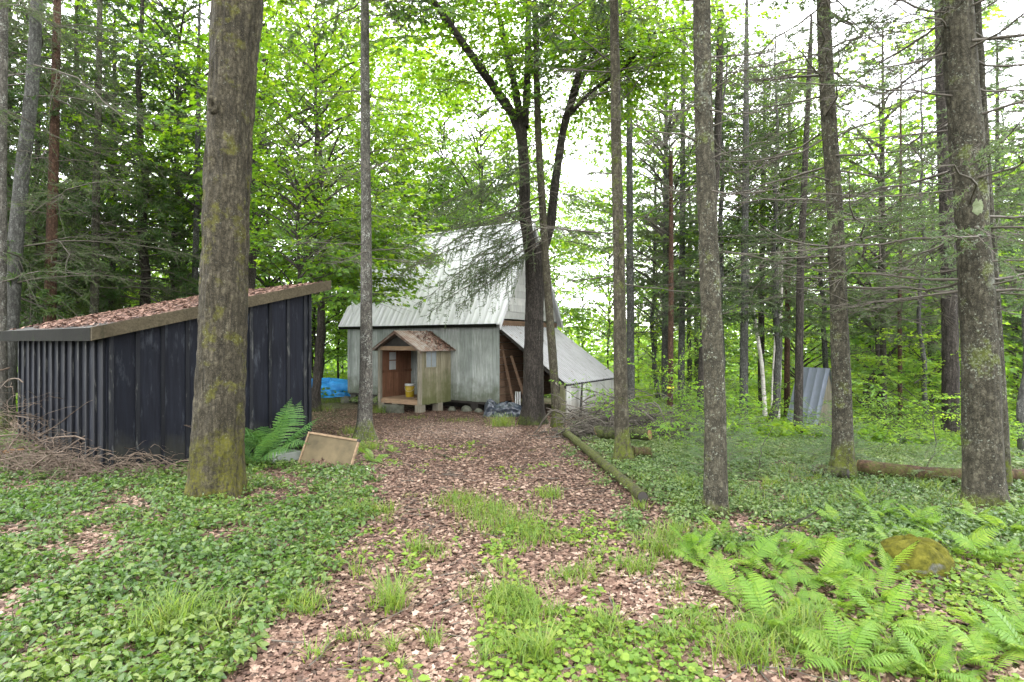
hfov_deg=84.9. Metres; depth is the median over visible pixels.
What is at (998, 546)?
fern
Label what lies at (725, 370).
sapling
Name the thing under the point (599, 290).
hardwood tree
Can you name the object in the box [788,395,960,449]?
bush
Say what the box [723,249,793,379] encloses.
hardwood tree
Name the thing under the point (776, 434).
spruce seedling
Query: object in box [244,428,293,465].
fern
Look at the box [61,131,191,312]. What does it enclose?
hardwood tree
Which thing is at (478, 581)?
fallen branch
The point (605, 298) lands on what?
hardwood tree
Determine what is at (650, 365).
sapling
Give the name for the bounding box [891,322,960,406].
sapling
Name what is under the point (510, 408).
plastic heap
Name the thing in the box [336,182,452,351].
hardwood tree
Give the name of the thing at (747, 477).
spruce seedling
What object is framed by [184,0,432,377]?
maple tree
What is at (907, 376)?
sapling
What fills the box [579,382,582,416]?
plank
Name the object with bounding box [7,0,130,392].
hemlock tree
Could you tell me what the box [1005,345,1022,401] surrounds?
sapling
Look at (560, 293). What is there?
hardwood tree
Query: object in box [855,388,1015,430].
bush
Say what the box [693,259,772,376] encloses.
hardwood tree
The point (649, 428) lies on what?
bush
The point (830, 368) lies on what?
sapling
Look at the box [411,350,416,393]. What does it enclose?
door
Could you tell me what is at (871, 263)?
fir tree
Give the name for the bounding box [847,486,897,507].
fern
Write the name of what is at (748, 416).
bush
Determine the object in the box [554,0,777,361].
maple tree
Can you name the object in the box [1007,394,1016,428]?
bush
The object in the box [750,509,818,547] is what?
fallen branch
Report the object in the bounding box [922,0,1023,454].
spruce tree
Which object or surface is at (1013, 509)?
fern
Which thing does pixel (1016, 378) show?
maple tree
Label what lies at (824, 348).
spruce tree
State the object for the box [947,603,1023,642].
fern
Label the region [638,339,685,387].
sapling
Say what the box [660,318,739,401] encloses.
sapling
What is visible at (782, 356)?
sapling
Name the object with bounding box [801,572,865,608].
fern
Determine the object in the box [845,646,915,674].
fern
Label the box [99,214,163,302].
hemlock tree
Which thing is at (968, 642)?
fern
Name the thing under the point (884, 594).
fern
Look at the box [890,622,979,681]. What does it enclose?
fern
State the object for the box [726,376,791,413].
bush
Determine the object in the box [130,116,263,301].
hardwood tree
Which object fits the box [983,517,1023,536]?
fern
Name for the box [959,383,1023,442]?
bush
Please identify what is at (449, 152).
maple tree
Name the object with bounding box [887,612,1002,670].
fern
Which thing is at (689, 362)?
spruce tree
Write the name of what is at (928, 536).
fern
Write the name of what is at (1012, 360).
spruce tree
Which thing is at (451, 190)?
maple tree
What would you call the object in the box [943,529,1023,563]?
fern
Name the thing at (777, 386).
bush
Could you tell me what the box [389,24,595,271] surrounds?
maple tree
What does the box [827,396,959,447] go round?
bush
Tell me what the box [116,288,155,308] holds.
sapling
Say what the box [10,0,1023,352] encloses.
sky
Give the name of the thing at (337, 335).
hardwood tree
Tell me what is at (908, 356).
sapling
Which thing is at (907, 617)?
fern
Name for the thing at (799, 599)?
fern
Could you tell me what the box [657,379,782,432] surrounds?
bush
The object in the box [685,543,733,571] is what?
fern
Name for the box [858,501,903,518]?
fern
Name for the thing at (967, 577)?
clover patch
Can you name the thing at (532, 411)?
maple tree
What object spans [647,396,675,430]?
spruce seedling
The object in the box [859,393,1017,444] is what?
bush
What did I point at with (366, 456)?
fern
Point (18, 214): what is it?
hemlock tree
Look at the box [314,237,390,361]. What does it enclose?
hardwood tree
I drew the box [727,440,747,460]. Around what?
spruce seedling
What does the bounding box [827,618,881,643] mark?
fern
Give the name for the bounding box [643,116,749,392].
spruce tree
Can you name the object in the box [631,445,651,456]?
cut log
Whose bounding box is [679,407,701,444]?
spruce seedling
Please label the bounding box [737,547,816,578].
fern
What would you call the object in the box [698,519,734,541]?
fern
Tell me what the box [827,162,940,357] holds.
hardwood tree
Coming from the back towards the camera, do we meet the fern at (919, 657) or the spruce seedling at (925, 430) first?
the spruce seedling at (925, 430)
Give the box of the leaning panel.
[298,432,360,470]
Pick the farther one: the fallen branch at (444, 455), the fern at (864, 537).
the fallen branch at (444, 455)
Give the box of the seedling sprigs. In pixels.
[307,439,650,681]
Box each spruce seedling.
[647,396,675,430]
[667,416,749,480]
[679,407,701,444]
[688,406,778,479]
[688,409,727,441]
[727,413,788,471]
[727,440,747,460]
[728,417,761,442]
[760,423,804,454]
[780,400,831,458]
[781,440,841,483]
[787,407,870,464]
[796,398,870,458]
[813,428,874,460]
[820,424,891,461]
[821,427,869,456]
[888,430,960,490]
[916,423,942,444]
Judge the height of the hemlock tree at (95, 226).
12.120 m
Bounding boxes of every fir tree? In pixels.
[254,0,463,440]
[391,0,644,427]
[483,0,739,465]
[568,3,696,407]
[571,0,822,518]
[608,74,726,398]
[609,1,765,409]
[633,9,808,422]
[653,0,826,419]
[663,0,1023,481]
[713,15,911,437]
[719,0,1023,509]
[723,40,827,408]
[730,51,828,417]
[807,20,940,422]
[809,70,940,423]
[908,1,1023,342]
[974,0,1012,491]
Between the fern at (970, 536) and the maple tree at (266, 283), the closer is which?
the fern at (970, 536)
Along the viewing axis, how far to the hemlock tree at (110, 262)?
16.92 m
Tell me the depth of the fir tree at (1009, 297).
16.72 m
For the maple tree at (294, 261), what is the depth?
33.75 m
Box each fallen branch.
[307,504,395,537]
[367,537,391,579]
[416,446,452,460]
[448,556,512,591]
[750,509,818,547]
[757,427,772,480]
[926,411,941,466]
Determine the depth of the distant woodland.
48.69 m
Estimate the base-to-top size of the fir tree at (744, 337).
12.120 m
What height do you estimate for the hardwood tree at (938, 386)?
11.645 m
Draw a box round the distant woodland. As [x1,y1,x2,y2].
[17,255,1022,384]
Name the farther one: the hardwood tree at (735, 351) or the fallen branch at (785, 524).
the hardwood tree at (735, 351)
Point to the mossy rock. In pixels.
(929, 555)
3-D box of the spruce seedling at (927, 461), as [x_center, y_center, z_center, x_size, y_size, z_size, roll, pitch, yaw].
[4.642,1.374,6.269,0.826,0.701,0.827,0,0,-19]
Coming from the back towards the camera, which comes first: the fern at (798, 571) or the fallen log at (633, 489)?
the fallen log at (633, 489)
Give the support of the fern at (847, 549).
on the ground at (336, 404)
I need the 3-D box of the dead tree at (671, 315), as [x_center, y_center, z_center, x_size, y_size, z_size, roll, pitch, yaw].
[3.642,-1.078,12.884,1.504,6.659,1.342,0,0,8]
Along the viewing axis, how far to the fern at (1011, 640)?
2.86 m
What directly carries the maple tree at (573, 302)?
on the ground at (336, 404)
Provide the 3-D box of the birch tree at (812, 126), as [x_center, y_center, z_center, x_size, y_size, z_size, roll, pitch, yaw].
[7.830,-2.787,16.304,4.425,10.938,4.554,0,0,0]
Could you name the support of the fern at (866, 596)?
on the ground at (336, 404)
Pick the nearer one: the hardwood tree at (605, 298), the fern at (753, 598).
the fern at (753, 598)
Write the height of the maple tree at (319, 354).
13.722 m
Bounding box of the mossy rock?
[875,534,958,580]
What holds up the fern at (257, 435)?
on the ground at (336, 404)
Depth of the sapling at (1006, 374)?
21.44 m
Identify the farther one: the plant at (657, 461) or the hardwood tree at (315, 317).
the hardwood tree at (315, 317)
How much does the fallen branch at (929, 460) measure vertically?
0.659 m
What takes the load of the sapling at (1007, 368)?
on the ground at (336, 404)
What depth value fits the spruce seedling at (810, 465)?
6.27 m
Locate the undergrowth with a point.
(778, 425)
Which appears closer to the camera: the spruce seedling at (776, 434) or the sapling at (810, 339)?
the spruce seedling at (776, 434)
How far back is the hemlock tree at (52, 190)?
11.93 m
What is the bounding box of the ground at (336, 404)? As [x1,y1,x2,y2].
[0,354,1023,681]
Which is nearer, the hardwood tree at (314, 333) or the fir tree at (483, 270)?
the fir tree at (483, 270)
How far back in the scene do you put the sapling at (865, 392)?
27.04 m
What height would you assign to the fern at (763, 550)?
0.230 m
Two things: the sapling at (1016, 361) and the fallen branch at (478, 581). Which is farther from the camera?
the sapling at (1016, 361)
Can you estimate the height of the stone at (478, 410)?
0.159 m
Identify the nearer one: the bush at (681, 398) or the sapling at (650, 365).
the bush at (681, 398)
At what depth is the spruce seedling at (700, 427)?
9.57 m
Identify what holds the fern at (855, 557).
on the ground at (336, 404)
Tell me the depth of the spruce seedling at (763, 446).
6.98 m
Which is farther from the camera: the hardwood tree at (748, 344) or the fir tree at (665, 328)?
the hardwood tree at (748, 344)
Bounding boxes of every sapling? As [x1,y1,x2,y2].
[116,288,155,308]
[584,300,659,396]
[611,318,677,386]
[626,309,697,388]
[634,317,731,397]
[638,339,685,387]
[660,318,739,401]
[673,325,755,387]
[685,346,749,395]
[732,315,814,401]
[748,308,812,392]
[749,336,792,390]
[765,337,829,397]
[767,293,854,402]
[813,346,864,403]
[852,346,896,402]
[859,314,939,404]
[872,343,933,400]
[886,302,939,397]
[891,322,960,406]
[907,310,1018,398]
[927,326,1021,406]
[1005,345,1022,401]
[1008,349,1022,387]
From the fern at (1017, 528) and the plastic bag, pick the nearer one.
the fern at (1017, 528)
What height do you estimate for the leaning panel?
0.482 m
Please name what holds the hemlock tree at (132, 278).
on the ground at (336, 404)
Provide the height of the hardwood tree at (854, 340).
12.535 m
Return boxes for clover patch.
[473,505,1023,681]
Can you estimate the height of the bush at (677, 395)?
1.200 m
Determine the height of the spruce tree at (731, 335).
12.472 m
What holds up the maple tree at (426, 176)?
on the ground at (336, 404)
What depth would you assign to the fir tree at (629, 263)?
15.92 m
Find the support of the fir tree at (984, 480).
on the ground at (336, 404)
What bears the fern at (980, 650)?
on the ground at (336, 404)
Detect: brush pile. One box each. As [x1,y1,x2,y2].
[0,367,280,484]
[527,352,773,442]
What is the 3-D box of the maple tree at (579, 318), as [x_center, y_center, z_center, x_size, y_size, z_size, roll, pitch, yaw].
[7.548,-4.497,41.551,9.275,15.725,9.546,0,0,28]
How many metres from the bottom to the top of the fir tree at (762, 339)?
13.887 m
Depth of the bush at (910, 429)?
8.71 m
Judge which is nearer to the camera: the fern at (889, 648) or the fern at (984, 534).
the fern at (889, 648)
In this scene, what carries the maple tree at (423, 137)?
on the ground at (336, 404)
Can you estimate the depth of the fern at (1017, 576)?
3.75 m
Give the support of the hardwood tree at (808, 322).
on the ground at (336, 404)
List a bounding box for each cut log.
[594,425,651,439]
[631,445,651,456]
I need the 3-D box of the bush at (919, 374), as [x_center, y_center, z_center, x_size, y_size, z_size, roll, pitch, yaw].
[9.818,1.379,14.775,3.045,2.574,2.708,0,0,0]
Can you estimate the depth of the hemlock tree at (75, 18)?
16.43 m
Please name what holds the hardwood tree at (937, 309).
on the ground at (336, 404)
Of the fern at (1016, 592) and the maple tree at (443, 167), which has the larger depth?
the maple tree at (443, 167)
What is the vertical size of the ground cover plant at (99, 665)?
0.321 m
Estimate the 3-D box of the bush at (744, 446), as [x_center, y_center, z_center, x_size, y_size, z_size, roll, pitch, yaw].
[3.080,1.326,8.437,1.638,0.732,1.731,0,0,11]
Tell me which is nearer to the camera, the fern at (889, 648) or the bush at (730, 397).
the fern at (889, 648)
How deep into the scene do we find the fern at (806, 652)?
2.82 m
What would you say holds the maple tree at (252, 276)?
on the ground at (336, 404)
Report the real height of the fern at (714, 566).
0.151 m
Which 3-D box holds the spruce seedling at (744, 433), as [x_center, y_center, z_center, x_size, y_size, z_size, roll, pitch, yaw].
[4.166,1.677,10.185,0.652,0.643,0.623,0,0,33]
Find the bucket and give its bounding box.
[405,383,414,396]
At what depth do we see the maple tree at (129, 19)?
22.24 m
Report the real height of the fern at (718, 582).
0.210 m
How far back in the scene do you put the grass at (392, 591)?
3.25 m
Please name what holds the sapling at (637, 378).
on the ground at (336, 404)
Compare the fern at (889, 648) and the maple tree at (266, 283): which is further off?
the maple tree at (266, 283)
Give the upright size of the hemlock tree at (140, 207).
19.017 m
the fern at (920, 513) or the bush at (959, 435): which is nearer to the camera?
the fern at (920, 513)
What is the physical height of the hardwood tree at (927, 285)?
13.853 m
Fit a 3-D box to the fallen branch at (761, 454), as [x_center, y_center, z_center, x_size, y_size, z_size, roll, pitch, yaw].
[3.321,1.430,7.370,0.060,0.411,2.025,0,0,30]
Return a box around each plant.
[0,430,387,681]
[559,419,1023,555]
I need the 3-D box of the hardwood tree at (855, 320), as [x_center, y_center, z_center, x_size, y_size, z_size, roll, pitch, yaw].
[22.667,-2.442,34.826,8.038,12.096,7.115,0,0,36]
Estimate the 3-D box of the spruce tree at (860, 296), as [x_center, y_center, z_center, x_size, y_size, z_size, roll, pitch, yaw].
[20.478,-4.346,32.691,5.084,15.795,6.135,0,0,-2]
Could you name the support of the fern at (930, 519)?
on the ground at (336, 404)
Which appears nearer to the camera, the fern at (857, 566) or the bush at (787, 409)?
the fern at (857, 566)
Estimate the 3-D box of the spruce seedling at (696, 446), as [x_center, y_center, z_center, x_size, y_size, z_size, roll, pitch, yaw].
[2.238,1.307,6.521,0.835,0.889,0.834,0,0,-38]
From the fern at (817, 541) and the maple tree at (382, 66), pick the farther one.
the maple tree at (382, 66)
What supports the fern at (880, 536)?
on the ground at (336, 404)
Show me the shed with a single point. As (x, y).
(129, 372)
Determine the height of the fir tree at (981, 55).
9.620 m
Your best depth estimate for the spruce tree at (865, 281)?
28.79 m
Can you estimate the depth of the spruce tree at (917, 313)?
14.53 m
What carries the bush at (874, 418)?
on the ground at (336, 404)
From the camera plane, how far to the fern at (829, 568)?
3.68 m
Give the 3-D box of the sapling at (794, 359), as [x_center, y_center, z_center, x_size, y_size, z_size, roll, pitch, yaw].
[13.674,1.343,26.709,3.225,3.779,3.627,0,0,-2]
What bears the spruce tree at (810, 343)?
on the ground at (336, 404)
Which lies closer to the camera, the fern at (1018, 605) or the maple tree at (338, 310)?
the fern at (1018, 605)
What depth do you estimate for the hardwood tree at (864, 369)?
16.79 m
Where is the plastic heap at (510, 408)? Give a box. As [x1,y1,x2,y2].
[491,401,521,416]
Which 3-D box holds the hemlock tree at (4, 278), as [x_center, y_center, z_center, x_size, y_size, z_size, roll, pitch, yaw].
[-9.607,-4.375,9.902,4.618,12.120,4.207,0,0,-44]
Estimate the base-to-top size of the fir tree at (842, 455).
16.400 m
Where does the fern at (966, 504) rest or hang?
on the ground at (336, 404)
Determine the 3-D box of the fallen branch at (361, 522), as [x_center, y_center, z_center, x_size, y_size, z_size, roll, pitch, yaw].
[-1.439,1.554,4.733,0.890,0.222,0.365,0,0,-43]
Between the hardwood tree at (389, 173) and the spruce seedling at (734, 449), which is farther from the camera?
the hardwood tree at (389, 173)
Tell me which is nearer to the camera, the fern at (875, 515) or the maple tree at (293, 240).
the fern at (875, 515)
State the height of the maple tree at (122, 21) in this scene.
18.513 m
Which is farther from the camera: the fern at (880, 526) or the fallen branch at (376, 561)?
the fern at (880, 526)
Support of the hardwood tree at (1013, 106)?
on the ground at (336, 404)
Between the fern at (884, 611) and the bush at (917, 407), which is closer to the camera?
the fern at (884, 611)
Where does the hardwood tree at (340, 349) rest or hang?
on the ground at (336, 404)
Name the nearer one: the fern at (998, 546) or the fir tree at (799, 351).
the fern at (998, 546)
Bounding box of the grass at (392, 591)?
[92,395,982,681]
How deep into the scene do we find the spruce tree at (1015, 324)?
18.42 m
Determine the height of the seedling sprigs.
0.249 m
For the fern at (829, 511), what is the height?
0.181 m
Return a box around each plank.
[501,345,514,402]
[510,355,522,393]
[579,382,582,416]
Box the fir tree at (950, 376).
[858,0,1023,441]
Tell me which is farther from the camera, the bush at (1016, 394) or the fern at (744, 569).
the bush at (1016, 394)
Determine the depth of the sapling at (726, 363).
28.97 m
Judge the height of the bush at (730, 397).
1.814 m
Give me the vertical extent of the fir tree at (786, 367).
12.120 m
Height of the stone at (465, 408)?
0.218 m
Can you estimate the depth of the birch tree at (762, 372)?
15.96 m
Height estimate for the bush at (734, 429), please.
0.864 m
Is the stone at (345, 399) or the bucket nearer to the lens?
the bucket
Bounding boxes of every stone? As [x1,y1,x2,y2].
[340,396,352,402]
[448,406,455,410]
[461,405,471,411]
[474,408,482,412]
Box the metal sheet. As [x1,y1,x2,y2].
[786,367,831,427]
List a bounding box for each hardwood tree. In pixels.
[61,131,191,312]
[85,75,273,307]
[106,45,302,304]
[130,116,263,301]
[255,176,376,377]
[275,186,348,374]
[290,114,446,364]
[313,318,346,373]
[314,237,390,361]
[326,140,462,282]
[331,173,420,354]
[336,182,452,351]
[447,142,576,329]
[449,107,604,345]
[454,173,565,309]
[568,134,732,375]
[591,243,676,383]
[674,243,749,375]
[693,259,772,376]
[697,152,918,386]
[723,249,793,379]
[727,1,1023,420]
[782,114,960,413]
[782,213,862,367]
[795,91,1023,422]
[804,215,941,383]
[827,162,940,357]
[850,159,1019,393]
[874,185,1020,367]
[930,92,1023,390]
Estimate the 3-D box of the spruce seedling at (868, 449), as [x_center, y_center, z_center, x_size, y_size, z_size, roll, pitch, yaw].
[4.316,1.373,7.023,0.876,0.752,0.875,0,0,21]
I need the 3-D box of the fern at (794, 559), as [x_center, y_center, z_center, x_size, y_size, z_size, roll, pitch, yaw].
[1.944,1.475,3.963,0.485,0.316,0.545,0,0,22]
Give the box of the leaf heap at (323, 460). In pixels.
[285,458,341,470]
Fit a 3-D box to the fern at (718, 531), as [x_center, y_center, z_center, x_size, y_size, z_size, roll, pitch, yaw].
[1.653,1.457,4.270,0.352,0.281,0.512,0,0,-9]
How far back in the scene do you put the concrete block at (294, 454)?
7.78 m
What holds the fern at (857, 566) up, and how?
on the ground at (336, 404)
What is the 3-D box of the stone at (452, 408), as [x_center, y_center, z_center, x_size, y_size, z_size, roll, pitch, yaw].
[-1.775,2.020,16.596,0.244,0.172,0.216,0,0,-33]
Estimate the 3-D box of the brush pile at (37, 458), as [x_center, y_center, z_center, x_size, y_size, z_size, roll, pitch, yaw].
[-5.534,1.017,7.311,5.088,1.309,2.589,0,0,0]
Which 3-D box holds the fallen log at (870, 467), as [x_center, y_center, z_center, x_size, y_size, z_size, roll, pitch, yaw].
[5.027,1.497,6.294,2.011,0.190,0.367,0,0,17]
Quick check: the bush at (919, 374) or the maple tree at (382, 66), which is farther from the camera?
the maple tree at (382, 66)
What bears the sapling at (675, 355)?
on the ground at (336, 404)
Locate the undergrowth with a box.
[16,371,1016,447]
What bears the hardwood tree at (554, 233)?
on the ground at (336, 404)
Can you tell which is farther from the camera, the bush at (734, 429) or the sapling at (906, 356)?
the sapling at (906, 356)
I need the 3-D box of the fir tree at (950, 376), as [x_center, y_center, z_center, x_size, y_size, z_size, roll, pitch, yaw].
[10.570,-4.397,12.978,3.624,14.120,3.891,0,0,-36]
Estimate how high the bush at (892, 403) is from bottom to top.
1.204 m
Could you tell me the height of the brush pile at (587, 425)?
1.798 m
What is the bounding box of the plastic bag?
[483,399,496,416]
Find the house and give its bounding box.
[338,219,613,417]
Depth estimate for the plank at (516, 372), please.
16.04 m
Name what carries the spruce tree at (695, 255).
on the ground at (336, 404)
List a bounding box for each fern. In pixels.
[244,400,317,453]
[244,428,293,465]
[359,447,391,462]
[387,444,399,452]
[665,521,719,553]
[668,536,711,568]
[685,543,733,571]
[694,509,762,554]
[694,557,732,585]
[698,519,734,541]
[699,555,774,604]
[706,535,781,572]
[724,526,787,558]
[730,565,791,588]
[733,568,843,652]
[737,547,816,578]
[750,533,825,567]
[762,565,831,605]
[767,538,855,590]
[768,583,828,621]
[776,528,859,559]
[779,627,851,670]
[786,608,912,681]
[789,558,853,587]
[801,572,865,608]
[808,502,865,529]
[823,539,877,578]
[824,540,919,583]
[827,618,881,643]
[830,570,887,607]
[834,538,878,562]
[837,567,911,601]
[840,577,935,639]
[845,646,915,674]
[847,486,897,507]
[847,531,876,543]
[852,519,921,548]
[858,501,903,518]
[860,502,913,533]
[861,631,941,664]
[867,522,929,537]
[883,502,954,527]
[886,505,941,524]
[887,520,940,537]
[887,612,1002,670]
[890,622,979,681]
[894,628,1004,672]
[901,616,942,640]
[904,503,933,517]
[912,523,1015,556]
[934,616,1023,681]
[940,524,993,542]
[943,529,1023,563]
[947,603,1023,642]
[948,499,997,520]
[954,508,1021,536]
[969,595,1023,653]
[972,618,1023,651]
[974,536,1023,558]
[976,578,1023,626]
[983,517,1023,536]
[985,569,1023,604]
[987,570,1023,581]
[991,501,1023,518]
[993,577,1023,597]
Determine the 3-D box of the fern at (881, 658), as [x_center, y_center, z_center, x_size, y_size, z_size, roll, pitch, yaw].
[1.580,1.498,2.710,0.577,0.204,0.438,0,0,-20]
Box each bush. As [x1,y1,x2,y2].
[549,330,769,439]
[629,396,728,439]
[634,363,737,421]
[635,386,694,412]
[640,387,695,410]
[650,376,729,401]
[652,391,775,453]
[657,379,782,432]
[660,412,769,453]
[676,375,792,421]
[694,392,782,433]
[725,386,830,425]
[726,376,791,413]
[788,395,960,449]
[825,346,941,431]
[825,401,904,428]
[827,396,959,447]
[831,378,1023,459]
[851,327,1013,428]
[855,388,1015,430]
[857,387,939,419]
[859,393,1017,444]
[871,395,940,430]
[875,390,940,429]
[877,391,921,422]
[893,404,960,427]
[916,413,1016,445]
[921,409,1023,457]
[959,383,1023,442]
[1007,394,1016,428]
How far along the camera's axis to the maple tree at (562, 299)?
45.01 m
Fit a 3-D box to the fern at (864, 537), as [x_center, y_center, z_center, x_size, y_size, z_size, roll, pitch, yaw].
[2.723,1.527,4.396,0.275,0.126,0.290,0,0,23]
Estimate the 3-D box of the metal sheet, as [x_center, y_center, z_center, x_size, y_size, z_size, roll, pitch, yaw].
[9.001,1.773,16.704,1.457,1.969,0.940,0,0,-35]
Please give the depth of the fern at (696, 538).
4.12 m
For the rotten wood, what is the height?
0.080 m
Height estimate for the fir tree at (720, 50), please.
9.620 m
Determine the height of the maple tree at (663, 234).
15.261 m
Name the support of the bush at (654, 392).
on the ground at (336, 404)
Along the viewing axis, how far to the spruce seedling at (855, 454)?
7.48 m
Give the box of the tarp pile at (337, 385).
[312,378,349,397]
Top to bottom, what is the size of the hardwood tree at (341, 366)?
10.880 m
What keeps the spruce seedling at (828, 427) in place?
on the ground at (336, 404)
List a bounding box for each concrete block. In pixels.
[267,449,300,461]
[382,404,403,412]
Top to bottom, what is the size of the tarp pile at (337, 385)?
0.779 m
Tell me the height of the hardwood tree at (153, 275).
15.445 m
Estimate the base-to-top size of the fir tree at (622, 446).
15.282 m
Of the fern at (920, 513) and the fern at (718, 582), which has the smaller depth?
the fern at (718, 582)
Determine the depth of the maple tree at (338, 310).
31.98 m
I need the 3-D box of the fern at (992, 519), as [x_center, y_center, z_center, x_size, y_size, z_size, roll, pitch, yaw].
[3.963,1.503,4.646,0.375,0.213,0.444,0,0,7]
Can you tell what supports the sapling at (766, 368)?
on the ground at (336, 404)
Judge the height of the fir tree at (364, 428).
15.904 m
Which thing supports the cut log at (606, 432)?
on the ground at (336, 404)
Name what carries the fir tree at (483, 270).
on the ground at (336, 404)
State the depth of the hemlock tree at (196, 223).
15.95 m
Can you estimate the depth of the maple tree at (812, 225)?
31.70 m
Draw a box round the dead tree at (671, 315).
[636,151,698,417]
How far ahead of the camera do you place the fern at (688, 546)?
4.03 m
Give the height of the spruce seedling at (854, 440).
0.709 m
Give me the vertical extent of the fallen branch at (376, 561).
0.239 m
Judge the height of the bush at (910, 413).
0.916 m
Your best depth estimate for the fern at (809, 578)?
3.62 m
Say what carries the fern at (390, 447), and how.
on the ground at (336, 404)
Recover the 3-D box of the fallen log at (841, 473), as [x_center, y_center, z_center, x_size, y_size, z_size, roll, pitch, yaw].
[3.726,1.537,6.584,0.158,0.151,0.452,0,0,-30]
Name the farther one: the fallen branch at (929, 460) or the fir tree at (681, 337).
the fir tree at (681, 337)
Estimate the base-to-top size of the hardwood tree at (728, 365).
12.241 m
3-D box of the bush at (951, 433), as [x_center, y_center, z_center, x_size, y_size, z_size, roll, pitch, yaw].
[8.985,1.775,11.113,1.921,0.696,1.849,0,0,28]
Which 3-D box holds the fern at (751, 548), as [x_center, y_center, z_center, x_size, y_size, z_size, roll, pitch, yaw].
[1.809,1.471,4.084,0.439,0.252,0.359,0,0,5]
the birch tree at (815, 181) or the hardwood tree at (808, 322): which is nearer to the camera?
the birch tree at (815, 181)
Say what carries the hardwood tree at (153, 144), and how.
on the ground at (336, 404)
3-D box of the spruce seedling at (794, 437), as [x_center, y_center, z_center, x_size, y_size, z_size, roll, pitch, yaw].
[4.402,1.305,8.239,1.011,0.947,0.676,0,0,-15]
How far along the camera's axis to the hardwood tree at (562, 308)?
27.30 m
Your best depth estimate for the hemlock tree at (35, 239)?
14.47 m
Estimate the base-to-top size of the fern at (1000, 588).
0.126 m
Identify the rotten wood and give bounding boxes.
[971,593,1023,610]
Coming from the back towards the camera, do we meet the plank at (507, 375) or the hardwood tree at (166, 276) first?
the hardwood tree at (166, 276)
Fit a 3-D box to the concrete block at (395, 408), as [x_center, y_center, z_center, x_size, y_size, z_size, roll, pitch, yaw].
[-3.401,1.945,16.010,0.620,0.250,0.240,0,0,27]
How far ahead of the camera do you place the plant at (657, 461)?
5.65 m
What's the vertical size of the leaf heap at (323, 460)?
0.181 m
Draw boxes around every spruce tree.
[590,79,700,399]
[630,0,821,368]
[634,67,740,395]
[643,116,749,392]
[685,260,757,363]
[722,6,858,421]
[749,164,819,382]
[757,4,911,367]
[808,119,912,399]
[828,166,910,396]
[848,1,1009,428]
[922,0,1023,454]
[927,78,1023,362]
[936,30,1023,345]
[1006,155,1021,402]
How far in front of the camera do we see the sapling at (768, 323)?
27.02 m
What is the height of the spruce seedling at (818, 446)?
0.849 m
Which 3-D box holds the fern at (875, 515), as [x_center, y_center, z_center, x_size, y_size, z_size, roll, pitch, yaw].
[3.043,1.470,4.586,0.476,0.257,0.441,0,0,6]
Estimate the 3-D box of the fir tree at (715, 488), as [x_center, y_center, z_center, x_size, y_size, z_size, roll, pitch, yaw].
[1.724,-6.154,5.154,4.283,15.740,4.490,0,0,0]
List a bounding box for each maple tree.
[10,0,157,320]
[10,0,207,271]
[12,0,329,292]
[36,0,405,288]
[131,0,455,411]
[148,0,399,305]
[183,0,263,502]
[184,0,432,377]
[190,15,435,314]
[257,3,487,291]
[258,158,343,334]
[273,141,384,378]
[304,0,801,425]
[323,28,517,233]
[359,21,539,281]
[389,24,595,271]
[400,156,478,233]
[411,154,501,230]
[530,188,603,336]
[538,0,807,404]
[553,165,651,368]
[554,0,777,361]
[555,196,626,347]
[724,99,893,344]
[934,136,1023,398]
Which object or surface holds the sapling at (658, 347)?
on the ground at (336, 404)
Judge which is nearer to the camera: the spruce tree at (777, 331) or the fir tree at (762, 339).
the spruce tree at (777, 331)
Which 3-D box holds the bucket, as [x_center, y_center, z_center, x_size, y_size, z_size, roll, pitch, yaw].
[-3.067,1.478,16.829,0.308,0.400,0.304,0,0,0]
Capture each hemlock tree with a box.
[0,0,126,428]
[0,0,199,419]
[7,0,115,323]
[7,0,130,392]
[7,0,170,322]
[7,0,199,314]
[8,53,126,324]
[10,0,192,323]
[19,0,153,325]
[19,0,209,327]
[25,14,192,310]
[78,0,316,313]
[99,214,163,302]
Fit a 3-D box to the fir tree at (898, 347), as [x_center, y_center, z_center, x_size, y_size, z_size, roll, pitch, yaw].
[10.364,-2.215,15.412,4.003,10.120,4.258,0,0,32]
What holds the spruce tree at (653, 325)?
on the ground at (336, 404)
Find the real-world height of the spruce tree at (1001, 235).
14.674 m
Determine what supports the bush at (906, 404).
on the ground at (336, 404)
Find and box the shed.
[0,280,330,472]
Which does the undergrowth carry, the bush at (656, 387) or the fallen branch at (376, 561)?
the bush at (656, 387)
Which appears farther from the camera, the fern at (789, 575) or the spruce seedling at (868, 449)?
the spruce seedling at (868, 449)
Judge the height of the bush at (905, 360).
3.218 m
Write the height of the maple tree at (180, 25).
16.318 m
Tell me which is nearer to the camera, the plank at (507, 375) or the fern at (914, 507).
the fern at (914, 507)
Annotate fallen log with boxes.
[561,428,647,502]
[810,464,849,478]
[856,459,1023,482]
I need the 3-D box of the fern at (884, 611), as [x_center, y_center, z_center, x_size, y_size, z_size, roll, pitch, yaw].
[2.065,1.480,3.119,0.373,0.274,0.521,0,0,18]
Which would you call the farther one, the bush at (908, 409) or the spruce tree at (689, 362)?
the spruce tree at (689, 362)
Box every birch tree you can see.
[668,51,825,420]
[717,40,870,417]
[717,40,875,409]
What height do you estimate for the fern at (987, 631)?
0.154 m
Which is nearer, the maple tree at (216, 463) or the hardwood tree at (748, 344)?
the maple tree at (216, 463)
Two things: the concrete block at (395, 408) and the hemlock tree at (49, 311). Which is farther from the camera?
the concrete block at (395, 408)

